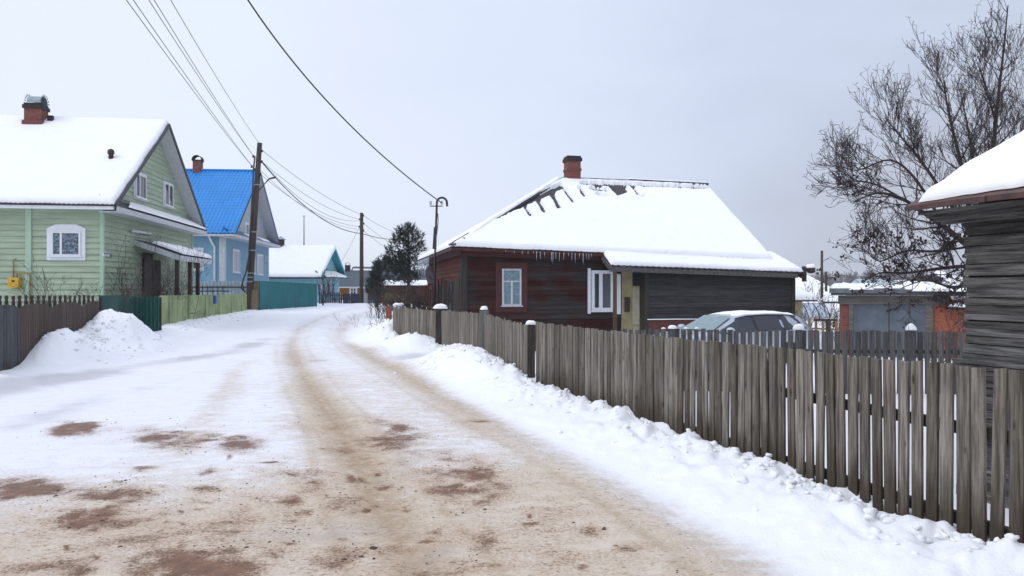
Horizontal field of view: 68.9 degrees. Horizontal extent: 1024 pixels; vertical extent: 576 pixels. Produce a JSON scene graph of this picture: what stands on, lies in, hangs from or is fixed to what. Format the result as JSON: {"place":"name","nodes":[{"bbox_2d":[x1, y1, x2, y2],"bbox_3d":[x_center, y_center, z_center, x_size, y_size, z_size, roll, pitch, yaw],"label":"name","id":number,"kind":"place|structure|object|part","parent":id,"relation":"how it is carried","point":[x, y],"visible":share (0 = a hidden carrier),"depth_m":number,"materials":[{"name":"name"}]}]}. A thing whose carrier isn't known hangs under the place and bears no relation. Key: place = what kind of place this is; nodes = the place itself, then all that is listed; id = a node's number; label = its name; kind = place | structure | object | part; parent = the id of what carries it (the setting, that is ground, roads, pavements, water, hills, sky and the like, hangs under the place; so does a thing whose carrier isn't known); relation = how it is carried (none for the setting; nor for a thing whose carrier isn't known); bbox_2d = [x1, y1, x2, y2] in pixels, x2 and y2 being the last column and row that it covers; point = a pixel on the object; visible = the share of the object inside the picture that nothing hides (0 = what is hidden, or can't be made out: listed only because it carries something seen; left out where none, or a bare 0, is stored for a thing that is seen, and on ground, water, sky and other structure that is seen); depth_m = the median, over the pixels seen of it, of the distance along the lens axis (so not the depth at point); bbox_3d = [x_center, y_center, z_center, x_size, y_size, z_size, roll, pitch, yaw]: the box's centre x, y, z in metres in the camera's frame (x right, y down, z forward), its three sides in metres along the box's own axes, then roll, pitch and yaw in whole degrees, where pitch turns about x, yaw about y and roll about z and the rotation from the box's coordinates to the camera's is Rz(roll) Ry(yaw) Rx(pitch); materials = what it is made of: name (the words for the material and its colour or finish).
{"place":"outdoors","nodes":[
{"label":"outdoors","id":0,"kind":"place"},
{"bbox_2d":[0,300,1023,575],"bbox_3d":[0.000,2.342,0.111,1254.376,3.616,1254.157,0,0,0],"label":"snowy ground","id":1,"kind":"structure","parent":0,"point":[322,378],"depth_m":6.51,"materials":[{"name":"white snow"}]},
{"bbox_2d":[1,256,88,306],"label":"rose bush","id":2,"kind":"object","parent":1,"relation":"on","point":[46,283],"visible":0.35,"depth_m":20.30,"materials":[{"name":"brown plant"}]},
{"bbox_2d":[0,295,98,362],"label":"fence","id":3,"kind":"object","parent":1,"relation":"on","point":[38,320],"visible":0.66,"depth_m":16.61,"materials":[{"name":"brown wood"}]},
{"bbox_2d":[0,305,20,370],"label":"gate","id":4,"kind":"structure","parent":3,"relation":"attached to","point":[10,336],"depth_m":15.00,"materials":[{"name":"metal"}]},
{"bbox_2d":[35,276,153,310],"bbox_3d":[-12.313,0.616,21.581,2.708,2.076,2.816,0,0,0],"label":"rose bush","id":5,"kind":"object","parent":1,"relation":"on","point":[126,302],"visible":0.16,"depth_m":22.09,"materials":[{"name":"brown plant"}]},
{"bbox_2d":[0,93,211,307],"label":"house","id":6,"kind":"structure","parent":1,"relation":"on","point":[77,194],"depth_m":27.11,"materials":[{"name":"green"}]},
{"bbox_2d":[46,224,85,260],"bbox_3d":[-15.095,-1.546,25.259,1.233,1.228,0.140,0,0,-8],"label":"window","id":7,"kind":"structure","parent":6,"relation":"in","point":[64,242],"depth_m":25.28,"materials":[{"name":"white plastic"}]},
{"bbox_2d":[133,173,148,201],"bbox_3d":[-14.404,-3.945,29.008,0.150,1.072,1.340,0,0,-8],"label":"window","id":8,"kind":"structure","parent":6,"relation":"in","point":[140,183],"depth_m":28.90,"materials":[{"name":"white plastic"}]},
{"bbox_2d":[142,253,152,296],"bbox_3d":[-14.563,-0.285,29.842,0.085,2.210,1.110,0,0,-8],"label":"door","id":9,"kind":"structure","parent":6,"relation":"in","point":[145,258],"depth_m":29.77,"materials":[{"name":"brown wood"}]},
{"bbox_2d":[163,180,175,209],"bbox_3d":[-14.892,-4.030,32.443,0.150,1.113,1.348,0,0,-8],"label":"window","id":10,"kind":"structure","parent":6,"relation":"in","point":[168,188],"depth_m":32.41,"materials":[{"name":"white plastic"}]},
{"bbox_2d":[76,266,166,300],"bbox_3d":[-12.848,0.421,24.852,4.436,2.468,2.541,0,0,34],"label":"lilac bush","id":11,"kind":"object","parent":1,"relation":"on","point":[128,288],"visible":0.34,"depth_m":25.46,"materials":[{"name":"brown plant"}]},
{"bbox_2d":[99,295,161,331],"bbox_3d":[-11.579,0.920,21.965,0.929,1.460,5.206,0,0,-9],"label":"fence","id":12,"kind":"object","parent":1,"relation":"on","point":[147,312],"visible":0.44,"depth_m":24.37,"materials":[{"name":"metal"}]},
{"bbox_2d":[114,271,174,298],"bbox_3d":[-13.408,0.480,25.928,3.013,2.350,1.869,0,0,-20],"label":"lilac bush","id":13,"kind":"object","parent":1,"relation":"on","point":[137,295],"visible":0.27,"depth_m":26.04,"materials":[{"name":"brown plant"}]},
{"bbox_2d":[105,228,198,296],"bbox_3d":[-13.330,-0.331,26.571,3.416,3.970,2.823,0,0,0],"label":"lilac bush","id":14,"kind":"object","parent":1,"relation":"on","point":[124,273],"visible":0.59,"depth_m":26.48,"materials":[{"name":"brown plant"}]},
{"bbox_2d":[127,237,214,298],"bbox_3d":[-12.715,-0.221,28.045,2.992,3.749,2.600,0,0,0],"label":"lilac bush","id":15,"kind":"object","parent":1,"relation":"on","point":[202,255],"visible":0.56,"depth_m":27.59,"materials":[{"name":"brown plant"}]},
{"bbox_2d":[150,242,212,320],"bbox_3d":[-12.608,-0.186,28.544,2.636,3.680,1.665,0,0,28],"label":"lilac bush","id":16,"kind":"object","parent":1,"relation":"on","point":[182,282],"visible":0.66,"depth_m":28.46,"materials":[{"name":"brown plant"}]},
{"bbox_2d":[159,294,246,325],"bbox_3d":[-13.237,0.949,33.147,0.074,1.399,15.670,0,0,-9],"label":"fence","id":17,"kind":"object","parent":1,"relation":"on","point":[173,310],"visible":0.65,"depth_m":30.55,"materials":[{"name":"green wood"}]},
{"bbox_2d":[213,296,216,303],"bbox_3d":[-13.196,0.520,33.202,0.105,0.360,0.280,0,0,-9],"label":"mailbox","id":18,"kind":"object","parent":17,"relation":"attached to","point":[214,299],"visible":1,"depth_m":33.07,"materials":[{"name":"blue metal"}]},
{"bbox_2d":[192,286,228,294],"bbox_3d":[-14.503,0.625,35.688,1.855,1.450,0.067,0,0,-14],"label":"railing","id":19,"kind":"object","parent":1,"relation":"on","point":[207,291],"visible":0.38,"depth_m":35.67,"materials":[{"name":"metal"}]},
{"bbox_2d":[193,281,246,294],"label":"fence","id":20,"kind":"object","parent":1,"relation":"on","point":[232,287],"visible":0.3,"depth_m":43.61,"materials":[{"name":"metal"}]},
{"bbox_2d":[186,155,279,280],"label":"house","id":21,"kind":"structure","parent":1,"relation":"on","point":[223,197],"depth_m":49.18,"materials":[{"name":"blue wood"}]},
{"bbox_2d":[193,248,203,270],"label":"window","id":22,"kind":"structure","parent":21,"relation":"in","point":[199,249],"depth_m":45.83,"materials":[{"name":"white plastic"}]},
{"bbox_2d":[232,248,239,273],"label":"window","id":23,"kind":"structure","parent":21,"relation":"in","point":[235,252],"depth_m":48.42,"materials":[{"name":"white plastic"}]},
{"bbox_2d":[245,222,248,233],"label":"window","id":24,"kind":"structure","parent":21,"relation":"in","point":[246,224],"depth_m":51.09,"materials":[{"name":"white plastic"}]},
{"bbox_2d":[257,253,262,275],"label":"window","id":25,"kind":"structure","parent":21,"relation":"in","point":[259,256],"depth_m":54.66,"materials":[{"name":"white plastic"}]},
{"bbox_2d":[240,142,275,309],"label":"utility pole","id":26,"kind":"object","parent":1,"relation":"on","point":[252,284],"visible":0.97,"depth_m":41.36,"materials":[{"name":"brown wood"}]},
{"bbox_2d":[126,0,250,164],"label":"overhead wire","id":27,"kind":"object","parent":26,"relation":"attached to","point":[178,70],"visible":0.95,"depth_m":21.69,"materials":[{"name":"grey metal"}]},
{"bbox_2d":[133,0,252,166],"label":"overhead wire","id":28,"kind":"object","parent":26,"relation":"attached to","point":[183,72],"visible":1,"depth_m":21.59,"materials":[{"name":"grey metal"}]},
{"bbox_2d":[149,0,251,153],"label":"overhead wire","id":29,"kind":"object","parent":26,"relation":"attached to","point":[192,67],"visible":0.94,"depth_m":23.01,"materials":[{"name":"grey metal"}]},
{"bbox_2d":[154,0,254,157],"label":"overhead wire","id":30,"kind":"object","parent":26,"relation":"attached to","point":[195,67],"visible":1,"depth_m":22.72,"materials":[{"name":"grey metal"}]},
{"bbox_2d":[171,1,259,143],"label":"overhead wire","id":31,"kind":"object","parent":26,"relation":"attached to","point":[209,65],"visible":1,"depth_m":24.58,"materials":[{"name":"grey metal"}]},
{"bbox_2d":[265,164,356,218],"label":"overhead wire","id":32,"kind":"object","parent":26,"relation":"attached to","point":[306,195],"visible":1,"depth_m":47.06,"materials":[{"name":"grey metal"}]},
{"bbox_2d":[263,176,358,226],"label":"overhead wire","id":33,"kind":"object","parent":26,"relation":"attached to","point":[304,206],"visible":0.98,"depth_m":47.85,"materials":[{"name":"grey metal"}]},
{"bbox_2d":[262,163,361,233],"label":"overhead wire","id":34,"kind":"object","parent":26,"relation":"attached to","point":[304,205],"visible":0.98,"depth_m":46.52,"materials":[{"name":"grey metal"}]},
{"bbox_2d":[263,151,360,214],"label":"overhead wire","id":35,"kind":"object","parent":26,"relation":"attached to","point":[307,184],"visible":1,"depth_m":47.04,"materials":[{"name":"grey metal"}]},
{"bbox_2d":[251,281,316,309],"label":"fence","id":36,"kind":"object","parent":1,"relation":"on","point":[277,295],"visible":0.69,"depth_m":44.73,"materials":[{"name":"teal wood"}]},
{"bbox_2d":[269,236,348,302],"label":"house","id":37,"kind":"structure","parent":1,"relation":"on","point":[303,263],"depth_m":63.39,"materials":[{"name":"teal wood"}]},
{"bbox_2d":[317,269,337,304],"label":"apple tree","id":38,"kind":"object","parent":1,"relation":"on","point":[325,288],"visible":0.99,"depth_m":52.14,"materials":[{"name":"brown plant"}]},
{"bbox_2d":[319,292,342,303],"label":"fence","id":39,"kind":"object","parent":1,"relation":"on","point":[337,295],"visible":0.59,"depth_m":55.43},
{"bbox_2d":[2,410,711,575],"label":"dirt clods","id":40,"kind":"object","parent":1,"relation":"on","point":[374,547],"visible":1,"depth_m":5.41,"materials":[{"name":"brown soil"}]},
{"bbox_2d":[334,311,383,326],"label":"dry weeds","id":41,"kind":"object","parent":1,"relation":"on","point":[368,319],"visible":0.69,"depth_m":26.87,"materials":[{"name":"brown plant"}]},
{"bbox_2d":[340,293,381,303],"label":"fence","id":42,"kind":"object","parent":1,"relation":"on","point":[350,298],"visible":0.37,"depth_m":57.28,"materials":[{"name":"grey wood"}]},
{"bbox_2d":[359,213,367,302],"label":"utility pole","id":43,"kind":"object","parent":1,"relation":"on","point":[363,296],"visible":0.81,"depth_m":55.88,"materials":[{"name":"brown wood"}]},
{"bbox_2d":[351,266,386,269],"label":"roof","id":44,"kind":"structure","parent":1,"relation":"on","point":[354,267],"depth_m":91.91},
{"bbox_2d":[339,263,399,299],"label":"house","id":45,"kind":"structure","parent":1,"relation":"on","point":[350,285],"depth_m":74.78,"materials":[{"name":"white paint"}]},
{"bbox_2d":[349,288,356,293],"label":"window","id":46,"kind":"structure","parent":45,"relation":"in","point":[351,290],"depth_m":74.04,"materials":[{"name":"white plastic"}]},
{"bbox_2d":[364,258,387,306],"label":"spruce tree","id":47,"kind":"object","parent":1,"relation":"on","point":[370,283],"visible":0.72,"depth_m":47.80,"materials":[{"name":"green plant"}]},
{"bbox_2d":[367,297,393,317],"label":"dry weeds","id":48,"kind":"object","parent":1,"relation":"on","point":[376,308],"visible":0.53,"depth_m":31.06,"materials":[{"name":"brown plant"}]},
{"bbox_2d":[372,282,406,318],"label":"dry weeds","id":49,"kind":"object","parent":1,"relation":"on","point":[382,309],"visible":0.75,"depth_m":29.91,"materials":[{"name":"brown plant"}]},
{"bbox_2d":[367,286,421,314],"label":"hedge shrub","id":50,"kind":"object","parent":1,"relation":"on","point":[406,305],"visible":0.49,"depth_m":37.61,"materials":[{"name":"brown plant"}]},
{"bbox_2d":[382,293,406,303],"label":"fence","id":51,"kind":"object","parent":1,"relation":"on","point":[392,297],"visible":0.14,"depth_m":54.88,"materials":[{"name":"wood"}]},
{"bbox_2d":[373,270,419,306],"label":"hedge shrub","id":52,"kind":"object","parent":1,"relation":"on","point":[386,289],"visible":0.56,"depth_m":43.84,"materials":[{"name":"brown plant"}]},
{"bbox_2d":[372,221,426,303],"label":"pine tree","id":53,"kind":"object","parent":1,"relation":"on","point":[402,266],"visible":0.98,"depth_m":44.85,"materials":[{"name":"green plant"}]},
{"bbox_2d":[385,280,426,302],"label":"shed","id":54,"kind":"structure","parent":1,"relation":"on","point":[422,283],"depth_m":58.22,"materials":[{"name":"brown wood"}]},
{"bbox_2d":[392,286,426,309],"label":"hedge shrub","id":55,"kind":"object","parent":1,"relation":"on","point":[419,303],"visible":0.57,"depth_m":35.44,"materials":[{"name":"brown plant"}]},
{"bbox_2d":[386,303,435,337],"bbox_3d":[-3.222,1.210,22.879,0.779,1.481,6.708,0,0,-18],"label":"fence","id":56,"kind":"object","parent":1,"relation":"on","point":[412,321],"visible":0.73,"depth_m":21.60,"materials":[{"name":"grey wood"}]},
{"bbox_2d":[411,269,425,279],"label":"house","id":57,"kind":"structure","parent":1,"relation":"on","point":[423,278],"depth_m":63.13,"materials":[{"name":"white paint"}]},
{"bbox_2d":[429,197,447,309],"bbox_3d":[-2.749,-1.116,28.000,0.722,4.633,0.120,0,0,0],"label":"service mast","id":58,"kind":"object","parent":1,"relation":"on","point":[435,240],"visible":0.95,"depth_m":27.97,"materials":[{"name":"metal"}]},
{"bbox_2d":[248,0,441,202],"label":"overhead wire","id":59,"kind":"object","parent":58,"relation":"attached to","point":[328,102],"visible":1,"depth_m":21.89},
{"bbox_2d":[433,304,479,346],"bbox_3d":[-1.215,1.181,18.017,0.377,1.537,4.046,0,0,-22],"label":"fence","id":60,"kind":"object","parent":1,"relation":"on","point":[452,327],"visible":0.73,"depth_m":18.18,"materials":[{"name":"grey wood"}]},
{"bbox_2d":[479,306,535,374],"bbox_3d":[-0.166,1.166,14.197,0.241,1.569,3.950,0,0,-14],"label":"fence","id":61,"kind":"object","parent":1,"relation":"on","point":[505,339],"visible":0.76,"depth_m":14.04,"materials":[{"name":"grey wood"}]},
{"bbox_2d":[41,309,1023,554],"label":"snow chunks","id":62,"kind":"object","parent":1,"relation":"on","point":[872,513],"visible":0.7,"depth_m":6.25,"materials":[{"name":"white snow"}]},
{"bbox_2d":[418,155,815,350],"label":"house","id":63,"kind":"structure","parent":1,"relation":"on","point":[572,247],"depth_m":25.12,"materials":[{"name":"brown wood"}]},
{"bbox_2d":[496,263,526,311],"bbox_3d":[-0.007,-0.026,24.283,1.040,1.599,0.140,0,0,-12],"label":"window","id":64,"kind":"structure","parent":63,"relation":"in","point":[511,278],"depth_m":24.29,"materials":[{"name":"white paint"}]},
{"bbox_2d":[591,270,612,311],"bbox_3d":[3.026,0.107,24.928,0.866,1.393,0.140,0,0,-12],"label":"window","id":65,"kind":"structure","parent":63,"relation":"in","point":[601,280],"depth_m":24.92,"materials":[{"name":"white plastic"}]},
{"bbox_2d":[631,272,639,332],"bbox_3d":[4.229,0.850,25.197,0.454,3.000,0.075,0,0,-12],"label":"door","id":66,"kind":"structure","parent":63,"relation":"in","point":[635,288],"depth_m":25.16,"materials":[{"name":"yellow paint"}]},
{"bbox_2d":[653,310,813,362],"bbox_3d":[6.014,1.373,20.721,4.760,1.474,2.302,0,0,-25],"label":"parked car","id":67,"kind":"object","parent":1,"relation":"on","point":[759,321],"visible":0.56,"depth_m":20.32,"materials":[{"name":"silver metal"}]},
{"bbox_3d":[5.949,0.991,19.844,1.200,0.422,0.237,0,0,-25],"label":"front window","id":68,"kind":"part","parent":67,"relation":"part of","materials":[{"name":"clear glass"}]},
{"bbox_3d":[6.963,0.955,20.319,0.880,0.387,0.229,0,0,-25],"label":"rear window","id":69,"kind":"part","parent":67,"relation":"part of","materials":[{"name":"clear glass"}]},
{"bbox_3d":[7.788,0.955,20.714,0.790,0.353,0.249,0,0,-25],"label":"quarter window","id":70,"kind":"part","parent":67,"relation":"part of","materials":[{"name":"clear glass"}]},
{"bbox_2d":[525,320,1023,543],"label":"fence","id":71,"kind":"object","parent":1,"relation":"on","point":[649,377],"visible":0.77,"depth_m":5.75,"materials":[{"name":"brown wood"}]},
{"bbox_2d":[622,323,967,394],"bbox_3d":[5.571,1.518,14.774,6.773,1.664,0.245,0,0,5],"label":"fence","id":72,"kind":"object","parent":1,"relation":"on","point":[909,351],"visible":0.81,"depth_m":14.68,"materials":[{"name":"grey wood"}]},
{"bbox_2d":[795,287,816,316],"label":"shed","id":73,"kind":"structure","parent":1,"relation":"on","point":[800,295],"depth_m":33.77,"materials":[{"name":"yellow paint"}]},
{"bbox_2d":[795,275,829,292],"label":"house","id":74,"kind":"structure","parent":1,"relation":"on","point":[799,284],"depth_m":83.24,"materials":[{"name":"white plastic"}]},
{"bbox_2d":[797,278,829,304],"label":"garden shrub","id":75,"kind":"object","parent":1,"relation":"on","point":[818,289],"visible":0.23,"depth_m":44.67,"materials":[{"name":"brown plant"}]},
{"bbox_2d":[802,299,829,320],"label":"greenhouse","id":76,"kind":"object","parent":1,"relation":"on","point":[809,312],"visible":0.17,"depth_m":40.70,"materials":[{"name":"plastic"}]},
{"bbox_2d":[795,292,837,333],"bbox_3d":[12.144,1.147,31.016,2.892,2.216,2.158,0,0,25],"label":"garden shrub","id":77,"kind":"object","parent":1,"relation":"on","point":[804,317],"visible":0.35,"depth_m":30.78,"materials":[{"name":"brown plant"}]},
{"bbox_2d":[808,318,838,345],"bbox_3d":[11.270,1.658,26.823,1.318,1.183,0.054,0,0,18],"label":"fence","id":78,"kind":"object","parent":1,"relation":"on","point":[816,326],"visible":0.23,"depth_m":26.85,"materials":[{"name":"yellow wood"}]},
{"bbox_2d":[811,292,837,302],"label":"shed","id":79,"kind":"structure","parent":1,"relation":"on","point":[834,298],"depth_m":59.91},
{"bbox_2d":[820,251,828,297],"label":"utility pole","id":80,"kind":"object","parent":1,"relation":"on","point":[821,277],"visible":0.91,"depth_m":59.91,"materials":[{"name":"brown wood"}]},
{"bbox_2d":[811,292,838,330],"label":"garden shrub","id":81,"kind":"object","parent":1,"relation":"on","point":[830,313],"visible":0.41,"depth_m":28.68,"materials":[{"name":"brown plant"}]},
{"bbox_2d":[814,319,837,348],"bbox_3d":[7.773,1.484,18.491,0.621,1.432,0.102,0,0,-8],"label":"clothes post","id":82,"kind":"object","parent":1,"relation":"on","point":[828,324],"visible":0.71,"depth_m":18.45,"materials":[{"name":"grey metal"}]},
{"bbox_2d":[825,271,826,291],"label":"utility pole","id":83,"kind":"object","parent":1,"relation":"on","point":[825,282],"visible":0.35,"depth_m":63.93,"materials":[{"name":"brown wood"}]},
{"bbox_2d":[851,279,893,295],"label":"house","id":84,"kind":"structure","parent":1,"relation":"on","point":[856,281],"depth_m":122.84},
{"bbox_2d":[809,267,965,285],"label":"distant forest","id":85,"kind":"object","parent":1,"relation":"on","point":[831,281],"visible":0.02,"depth_m":229.35,"materials":[{"name":"plant"}]},
{"bbox_2d":[824,271,959,282],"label":"distant spruces","id":86,"kind":"object","parent":1,"relation":"on","point":[867,277],"visible":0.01,"depth_m":235.72,"materials":[{"name":"plant"}]},
{"bbox_2d":[829,281,966,358],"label":"garage","id":87,"kind":"structure","parent":1,"relation":"on","point":[861,313],"depth_m":22.35,"materials":[{"name":"orange brick"}]},
{"bbox_2d":[853,304,888,356],"bbox_3d":[10.881,1.370,22.643,0.960,1.760,0.082,0,0,23],"label":"door","id":88,"kind":"structure","parent":87,"relation":"in","point":[866,317],"depth_m":22.62,"materials":[{"name":"grey metal"}]},
{"bbox_2d":[889,304,924,357],"bbox_3d":[11.779,1.370,22.262,0.950,1.760,0.082,0,0,23],"label":"door","id":89,"kind":"structure","parent":87,"relation":"in","point":[919,318],"depth_m":22.25,"materials":[{"name":"grey metal"}]},
{"bbox_2d":[804,0,1023,337],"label":"rowan tree","id":90,"kind":"object","parent":1,"relation":"on","point":[948,245],"visible":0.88,"depth_m":11.96,"materials":[{"name":"brown plant"}]},
{"bbox_2d":[885,271,967,300],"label":"house","id":91,"kind":"structure","parent":1,"relation":"on","point":[937,272],"depth_m":73.26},
{"bbox_2d":[916,305,966,362],"bbox_3d":[10.133,1.257,16.585,1.671,1.849,2.271,0,0,0],"label":"garden shrub","id":92,"kind":"object","parent":1,"relation":"on","point":[951,330],"visible":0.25,"depth_m":16.88,"materials":[{"name":"brown plant"}]},
{"bbox_2d":[905,130,1023,508],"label":"barn","id":93,"kind":"structure","parent":1,"relation":"on","point":[990,182],"depth_m":7.18,"materials":[{"name":"grey wood"}]},
{"bbox_2d":[0,0,1023,281],"label":"sky","id":94,"kind":"structure","parent":0,"point":[481,104],"materials":[{"name":"grey"}]}
]}

